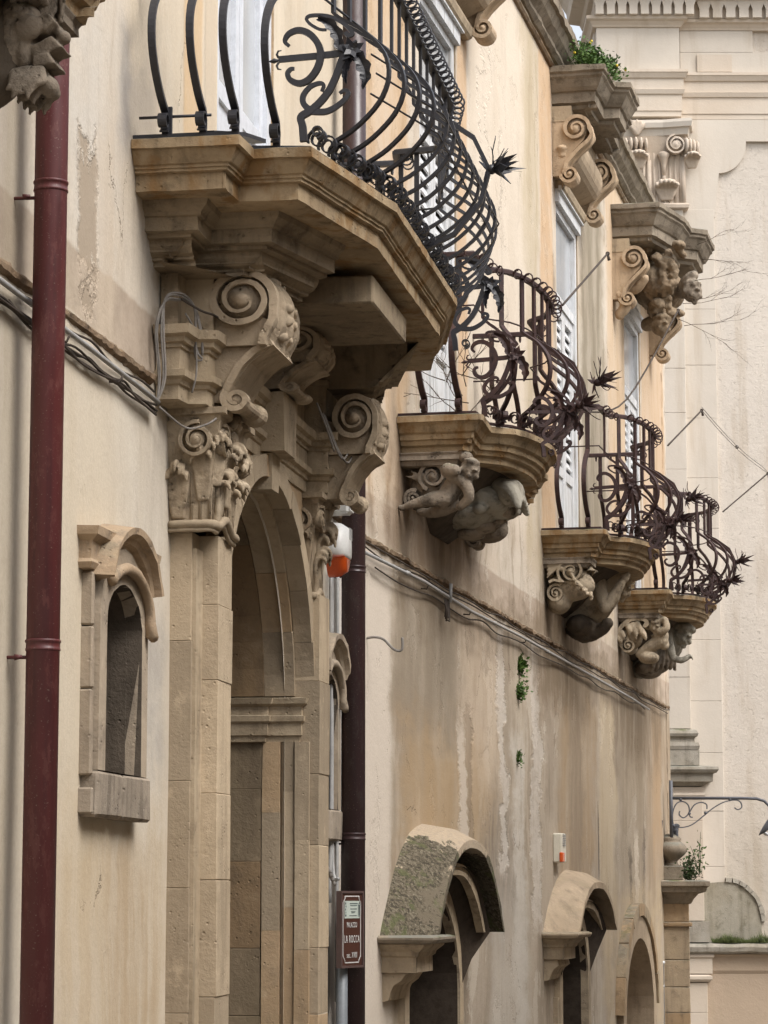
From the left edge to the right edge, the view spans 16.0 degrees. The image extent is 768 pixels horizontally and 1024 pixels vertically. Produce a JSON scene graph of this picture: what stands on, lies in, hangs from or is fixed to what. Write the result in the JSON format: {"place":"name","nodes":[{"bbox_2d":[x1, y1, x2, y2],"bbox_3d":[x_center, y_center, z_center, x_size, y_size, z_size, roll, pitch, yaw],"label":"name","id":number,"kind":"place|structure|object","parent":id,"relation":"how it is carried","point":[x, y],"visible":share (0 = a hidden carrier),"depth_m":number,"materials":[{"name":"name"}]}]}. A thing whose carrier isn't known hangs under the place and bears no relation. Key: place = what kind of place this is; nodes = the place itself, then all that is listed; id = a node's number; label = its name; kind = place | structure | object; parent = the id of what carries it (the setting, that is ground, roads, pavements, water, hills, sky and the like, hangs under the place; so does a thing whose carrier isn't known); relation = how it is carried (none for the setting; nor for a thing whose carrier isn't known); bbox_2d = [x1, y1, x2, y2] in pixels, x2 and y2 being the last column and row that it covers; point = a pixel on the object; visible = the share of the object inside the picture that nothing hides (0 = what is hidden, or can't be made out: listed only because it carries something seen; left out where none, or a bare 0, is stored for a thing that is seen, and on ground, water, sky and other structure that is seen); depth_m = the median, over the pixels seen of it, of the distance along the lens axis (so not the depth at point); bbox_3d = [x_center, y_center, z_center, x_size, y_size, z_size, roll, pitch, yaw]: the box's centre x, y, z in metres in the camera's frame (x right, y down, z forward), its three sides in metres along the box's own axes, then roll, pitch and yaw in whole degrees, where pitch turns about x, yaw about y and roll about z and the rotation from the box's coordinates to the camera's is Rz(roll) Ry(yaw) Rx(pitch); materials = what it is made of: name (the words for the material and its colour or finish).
{"place":"outdoors","nodes":[
{"label":"outdoors","id":0,"kind":"place"},
{"bbox_2d":[562,9,581,42],"label":"sky","id":1,"kind":"structure","parent":0,"point":[577,30],"materials":[{"name":"white"}]},
{"bbox_2d":[558,0,767,1023],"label":"church","id":2,"kind":"structure","parent":0,"point":[696,134],"depth_m":33.43,"materials":[{"name":"beige stone"}]},
{"bbox_2d":[710,931,767,942],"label":"moss growth","id":3,"kind":"object","parent":2,"relation":"on","point":[757,939],"visible":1,"depth_m":32.31,"materials":[{"name":"green plant"}]},
{"label":"street","id":4,"kind":"structure","parent":0,"visible":0},
{"bbox_2d":[152,269,389,1023],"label":"stone portal","id":5,"kind":"object","parent":4,"relation":"on","point":[247,904],"visible":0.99,"depth_m":12.19,"materials":[{"name":"beige stone"}]},
{"bbox_2d":[154,291,216,429],"bbox_3d":[-0.785,-0.592,10.665,0.054,0.526,0.353,-6,-10,37],"label":"cable bundle","id":6,"kind":"object","parent":5,"relation":"attached to","point":[161,311],"visible":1,"depth_m":10.56,"materials":[{"name":"grey plastic"}]},
{"bbox_2d":[181,298,220,320],"bbox_3d":[-0.638,-0.769,10.944,0.084,0.065,0.623,-3,-9,23],"label":"cable bundle","id":7,"kind":"object","parent":5,"relation":"on","point":[198,309],"visible":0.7,"depth_m":10.72,"materials":[{"name":"grey plastic"}]},
{"bbox_2d":[316,403,352,463],"bbox_3d":[-0.215,-0.353,13.065,0.076,0.241,0.630,-2,-8,17],"label":"cable bundle","id":8,"kind":"object","parent":5,"relation":"hanging from","point":[328,430],"visible":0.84,"depth_m":12.94,"materials":[{"name":"grey plastic"}]},
{"bbox_2d":[0,0,670,1023],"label":"palazzo","id":9,"kind":"structure","parent":4,"relation":"on","point":[454,726],"depth_m":16.11,"materials":[{"name":"paint"}]},
{"bbox_2d":[7,42,69,1023],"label":"rain pipe","id":10,"kind":"object","parent":9,"relation":"attached to","point":[40,787],"visible":0.98,"depth_m":8.62,"materials":[{"name":"brown metal"}]},
{"bbox_2d":[0,0,104,114],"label":"balcony","id":11,"kind":"structure","parent":9,"relation":"attached to","point":[35,36],"depth_m":7.80,"materials":[{"name":"stone"}]},
{"bbox_2d":[0,294,157,415],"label":"cable bundle","id":12,"kind":"object","parent":9,"relation":"attached to","point":[25,319],"visible":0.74,"depth_m":9.61,"materials":[{"name":"grey plastic"}]},
{"bbox_2d":[0,276,159,403],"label":"conduit","id":13,"kind":"object","parent":9,"relation":"attached to","point":[72,334],"visible":0.78,"depth_m":9.57,"materials":[{"name":"grey plastic"}]},
{"bbox_2d":[77,524,163,821],"bbox_3d":[-1.121,0.577,9.855,0.499,1.060,0.912,-1,-8,9],"label":"niche window","id":14,"kind":"structure","parent":9,"relation":"attached to","point":[122,581],"depth_m":9.87,"materials":[{"name":"stone"}]},
{"bbox_2d":[217,0,273,145],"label":"balcony door","id":15,"kind":"structure","parent":9,"relation":"attached to","point":[244,19],"depth_m":12.73,"materials":[{"name":"white painted wood"},{"name":"glass"}]},
{"bbox_2d":[219,0,239,130],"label":"door leaf","id":16,"kind":"structure","parent":15,"relation":"in","point":[233,12],"depth_m":12.39,"materials":[{"name":"white wood"}]},
{"bbox_2d":[239,0,262,145],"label":"door leaf","id":17,"kind":"structure","parent":15,"relation":"in","point":[251,11],"depth_m":12.82,"materials":[{"name":"white wood"}]},
{"bbox_2d":[131,0,525,402],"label":"balcony","id":18,"kind":"structure","parent":9,"relation":"attached to","point":[339,250],"depth_m":11.01,"materials":[{"name":"stone"}]},
{"bbox_2d":[329,868,336,885],"bbox_3d":[-0.287,1.805,13.781,0.135,0.162,0.073,-6,-10,39],"label":"cable stub","id":19,"kind":"object","parent":9,"relation":"attached to","point":[331,877],"visible":0.34,"depth_m":13.73,"materials":[{"name":"grey plastic"}]},
{"bbox_2d":[328,577,339,1001],"bbox_3d":[-0.247,1.294,13.996,0.067,2.400,0.125,-1,-8,9],"label":"cable bundle","id":20,"kind":"object","parent":9,"relation":"attached to","point":[334,868],"visible":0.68,"depth_m":13.98,"materials":[{"name":"grey plastic"}]},
{"bbox_2d":[324,522,351,577],"bbox_3d":[-0.268,0.195,13.886,0.188,0.281,0.249,-1,-8,9],"label":"alarm siren","id":21,"kind":"object","parent":9,"relation":"attached to","point":[341,557],"visible":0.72,"depth_m":13.80,"materials":[{"name":"white plastic"}]},
{"bbox_2d":[328,632,350,841],"bbox_3d":[-0.456,1.137,13.873,0.500,1.061,0.812,-1,-8,9],"label":"niche window","id":22,"kind":"structure","parent":9,"relation":"attached to","point":[339,664],"depth_m":14.03,"materials":[{"name":"stone"}]},
{"bbox_2d":[333,505,353,515],"bbox_3d":[-0.243,-0.030,14.020,0.165,0.090,0.120,-1,-8,9],"label":"junction box","id":23,"kind":"object","parent":9,"relation":"attached to","point":[344,510],"visible":0.32,"depth_m":13.96,"materials":[{"name":"white plastic"}]},
{"bbox_2d":[334,0,365,1023],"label":"rain pipe","id":24,"kind":"object","parent":9,"relation":"attached to","point":[352,843],"visible":0.52,"depth_m":14.14,"materials":[{"name":"brown metal"}]},
{"bbox_2d":[366,636,403,651],"bbox_3d":[0.005,0.737,15.254,0.214,0.094,0.015,-2,-8,12],"label":"wall hook","id":25,"kind":"object","parent":9,"relation":"attached to","point":[389,644],"depth_m":15.24,"materials":[{"name":"grey metal"}]},
{"bbox_2d":[377,824,504,1023],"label":"hooded doorway","id":26,"kind":"structure","parent":9,"relation":"attached to","point":[442,918],"depth_m":16.29,"materials":[{"name":"beige stone"}]},
{"bbox_2d":[419,0,464,412],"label":"balcony door","id":27,"kind":"structure","parent":9,"relation":"attached to","point":[445,26],"depth_m":17.92,"materials":[{"name":"wood"}]},
{"bbox_2d":[420,125,433,411],"bbox_3d":[0.237,-1.459,17.391,0.050,2.030,0.511,-2,-8,12],"label":"door leaf","id":28,"kind":"structure","parent":27,"relation":"in","point":[427,189],"depth_m":17.57,"materials":[{"name":"white wood"}]},
{"bbox_2d":[433,144,448,411],"bbox_3d":[0.350,-1.389,17.893,0.050,2.030,0.511,-2,-8,12],"label":"door leaf","id":29,"kind":"structure","parent":27,"relation":"in","point":[441,387],"depth_m":17.90,"materials":[{"name":"white wood"}]},
{"bbox_2d":[444,583,452,621],"bbox_3d":[0.414,0.575,17.367,0.040,0.246,0.169,-2,-8,12],"label":"wall bracket","id":30,"kind":"object","parent":9,"relation":"attached to","point":[447,602],"depth_m":17.38,"materials":[{"name":"grey metal"}]},
{"bbox_2d":[445,0,505,45],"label":"door pediment","id":31,"kind":"structure","parent":9,"relation":"attached to","point":[472,16],"depth_m":18.66,"materials":[{"name":"stone"}]},
{"bbox_2d":[366,551,649,709],"bbox_3d":[1.241,1.082,21.166,0.065,0.080,12.900,-2,-8,12],"label":"conduit","id":32,"kind":"object","parent":9,"relation":"attached to","point":[428,584],"visible":0.96,"depth_m":18.62,"materials":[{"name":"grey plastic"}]},
{"bbox_2d":[397,250,620,549],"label":"balcony","id":33,"kind":"structure","parent":9,"relation":"attached to","point":[479,480],"depth_m":16.71,"materials":[{"name":"stone"}]},
{"bbox_2d":[404,317,516,416],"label":"dry twigs","id":34,"kind":"object","parent":33,"relation":"attached to","point":[463,375],"visible":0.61,"depth_m":16.45,"materials":[{"name":"brown plant"}]},
{"bbox_2d":[562,251,610,305],"bbox_3d":[1.382,-1.606,18.722,0.038,0.803,1.919,-2,-8,14],"label":"line rod","id":35,"kind":"object","parent":33,"relation":"attached to","point":[607,253],"visible":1,"depth_m":18.79,"materials":[{"name":"grey metal"}]},
{"bbox_2d":[366,541,669,713],"bbox_3d":[1.452,1.195,22.085,0.036,0.148,14.600,-2,-8,12],"label":"cable bundle","id":36,"kind":"object","parent":9,"relation":"attached to","point":[608,678],"visible":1,"depth_m":19.26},
{"bbox_2d":[516,749,524,767],"bbox_3d":[0.973,1.801,19.977,0.118,0.145,0.154,-2,-8,12],"label":"wall weed","id":37,"kind":"object","parent":9,"relation":"attached to","point":[519,756],"depth_m":19.98,"materials":[{"name":"green plant"}]},
{"bbox_2d":[517,650,531,677],"bbox_3d":[1.000,1.118,20.205,0.188,0.218,0.199,-2,-8,12],"label":"wall weed","id":38,"kind":"object","parent":9,"relation":"attached to","point":[522,663],"depth_m":20.17,"materials":[{"name":"green plant"}]},
{"bbox_2d":[516,678,533,703],"bbox_3d":[0.978,1.309,20.102,0.208,0.204,0.204,4,-9,-29],"label":"wall weed","id":39,"kind":"object","parent":9,"relation":"attached to","point":[520,693],"depth_m":20.07,"materials":[{"name":"green plant"}]},
{"bbox_2d":[553,833,565,862],"bbox_3d":[1.387,2.652,21.572,0.082,0.230,0.228,-2,-8,12],"label":"alarm siren","id":40,"kind":"object","parent":9,"relation":"attached to","point":[559,847],"visible":1,"depth_m":21.48,"materials":[{"name":"beige plastic"}]},
{"bbox_2d":[555,185,583,527],"bbox_3d":[1.413,-1.107,23.066,0.395,3.040,1.300,-2,-8,12],"label":"balcony door","id":41,"kind":"structure","parent":9,"relation":"attached to","point":[569,223],"depth_m":23.37,"materials":[{"name":"wood"}]},
{"bbox_2d":[557,306,564,527],"bbox_3d":[1.436,-0.714,22.738,0.050,2.030,0.511,-2,-8,12],"label":"door leaf","id":42,"kind":"structure","parent":41,"relation":"in","point":[560,331],"depth_m":22.91,"materials":[{"name":"white wood"}]},
{"bbox_2d":[563,313,574,527],"bbox_3d":[1.549,-0.644,23.240,0.050,2.030,0.511,-2,-8,12],"label":"door leaf","id":43,"kind":"structure","parent":41,"relation":"in","point":[567,326],"depth_m":23.34,"materials":[{"name":"white wood"}]},
{"bbox_2d":[541,870,616,1023],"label":"hooded doorway","id":44,"kind":"structure","parent":9,"relation":"attached to","point":[580,919],"depth_m":21.82,"materials":[{"name":"beige stone"}]},
{"bbox_2d":[549,63,639,227],"bbox_3d":[1.837,-3.091,23.248,0.626,0.999,1.733,-2,-8,12],"label":"door pediment","id":45,"kind":"structure","parent":9,"relation":"attached to","point":[593,108],"depth_m":22.69,"materials":[{"name":"stone"}]},
{"bbox_2d":[564,35,623,81],"bbox_3d":[1.746,-3.757,22.942,0.486,0.404,1.152,-4,-9,29],"label":"weed clump","id":46,"kind":"object","parent":45,"relation":"on","point":[582,56],"visible":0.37,"depth_m":22.68,"materials":[{"name":"green plant"}]},
{"bbox_2d":[599,51,628,82],"bbox_3d":[1.895,-3.697,22.688,0.378,0.247,0.297,7,-11,-41],"label":"weed clump","id":47,"kind":"object","parent":45,"relation":"on","point":[610,70],"visible":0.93,"depth_m":22.63,"materials":[{"name":"green plant"}]},
{"bbox_2d":[541,404,709,642],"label":"balcony","id":48,"kind":"structure","parent":9,"relation":"attached to","point":[598,572],"depth_m":21.84,"materials":[{"name":"stone"}]},
{"bbox_2d":[584,308,679,412],"bbox_3d":[2.200,-1.364,23.936,0.038,1.724,4.228,-2,-8,17],"label":"line rod","id":49,"kind":"object","parent":48,"relation":"attached to","point":[644,372],"visible":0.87,"depth_m":24.43,"materials":[{"name":"grey metal"}]},
{"bbox_2d":[624,306,642,587],"bbox_3d":[2.340,-0.532,27.194,0.395,3.040,1.300,-2,-8,12],"label":"balcony door","id":50,"kind":"structure","parent":9,"relation":"attached to","point":[633,318],"depth_m":27.53,"materials":[{"name":"wood"}]},
{"bbox_2d":[625,396,630,537],"bbox_3d":[2.363,-0.138,26.866,0.050,2.030,0.511,-2,-8,12],"label":"door leaf","id":51,"kind":"structure","parent":50,"relation":"in","point":[627,435],"depth_m":27.11,"materials":[{"name":"white wood"}]},
{"bbox_2d":[629,401,637,587],"bbox_3d":[2.480,-0.069,27.366,0.050,2.030,0.511,-2,-8,12],"label":"door leaf","id":52,"kind":"structure","parent":50,"relation":"in","point":[632,410],"depth_m":27.48,"materials":[{"name":"white wood"}]},
{"bbox_2d":[615,903,660,1023],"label":"arched doorway","id":53,"kind":"structure","parent":9,"relation":"attached to","point":[638,994],"depth_m":26.76,"materials":[{"name":"stone"}]},
{"bbox_2d":[610,201,713,363],"bbox_3d":[2.870,-2.176,27.354,0.828,1.157,3.110,-2,-8,12],"label":"door pediment","id":54,"kind":"structure","parent":9,"relation":"attached to","point":[659,254],"depth_m":26.26,"materials":[{"name":"stone"}]},
{"bbox_2d":[679,219,767,364],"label":"dry twigs","id":55,"kind":"object","parent":54,"relation":"attached to","point":[722,290],"visible":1,"depth_m":26.47,"materials":[{"name":"brown plant"}]},
{"bbox_2d":[662,820,664,1023],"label":"rain pipe","id":56,"kind":"object","parent":9,"relation":"attached to","point":[663,979],"visible":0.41,"depth_m":28.27,"materials":[{"name":"white plastic"}]},
{"bbox_2d":[667,409,703,445],"bbox_3d":[2.639,-0.745,23.958,0.038,0.564,1.427,-3,-8,19],"label":"line rod","id":57,"kind":"object","parent":9,"relation":"attached to","point":[682,430],"visible":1,"depth_m":23.95,"materials":[{"name":"grey metal"}]},
{"bbox_2d":[703,409,766,472],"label":"washing line","id":58,"kind":"object","parent":57,"relation":"attached to","point":[736,446],"visible":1,"depth_m":26.07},
{"bbox_2d":[722,472,767,511],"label":"line rod","id":59,"kind":"object","parent":58,"relation":"attached to","point":[745,492],"visible":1,"depth_m":27.61,"materials":[{"name":"grey metal"}]},
{"bbox_2d":[617,484,754,678],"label":"balcony","id":60,"kind":"structure","parent":9,"relation":"attached to","point":[658,627],"depth_m":26.07,"materials":[{"name":"stone"}]},
{"bbox_2d":[669,780,767,837],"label":"lamp bracket","id":61,"kind":"object","parent":9,"relation":"attached to","point":[764,829],"visible":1,"depth_m":28.69,"materials":[{"name":"black metal"}]},
{"bbox_2d":[336,891,363,1023],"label":"street sign","id":62,"kind":"object","parent":4,"relation":"on","point":[349,929],"visible":1,"depth_m":13.80,"materials":[{"name":"metal"}]},
{"bbox_2d":[661,880,709,1023],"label":"corner pillar","id":63,"kind":"structure","parent":4,"relation":"on","point":[679,896],"depth_m":28.40,"materials":[{"name":"stone"}]},
{"bbox_2d":[663,823,686,879],"bbox_3d":[3.016,3.571,28.711,0.344,0.594,0.345,0,-8,0],"label":"stone urn","id":64,"kind":"object","parent":63,"relation":"on","point":[674,849],"visible":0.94,"depth_m":28.59,"materials":[{"name":"beige stone"}]},
{"bbox_2d":[675,853,702,879],"bbox_3d":[3.196,3.736,28.650,0.267,0.332,0.264,-3,-8,19],"label":"urn plant","id":65,"kind":"object","parent":63,"relation":"on","point":[689,872],"visible":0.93,"depth_m":28.62,"materials":[{"name":"green plant"}]},
{"bbox_2d":[686,830,708,871],"bbox_3d":[3.288,3.572,28.739,0.238,0.460,0.160,-6,-10,38],"label":"urn plant","id":66,"kind":"object","parent":63,"relation":"on","point":[698,860],"visible":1,"depth_m":28.72,"materials":[{"name":"green plant"}]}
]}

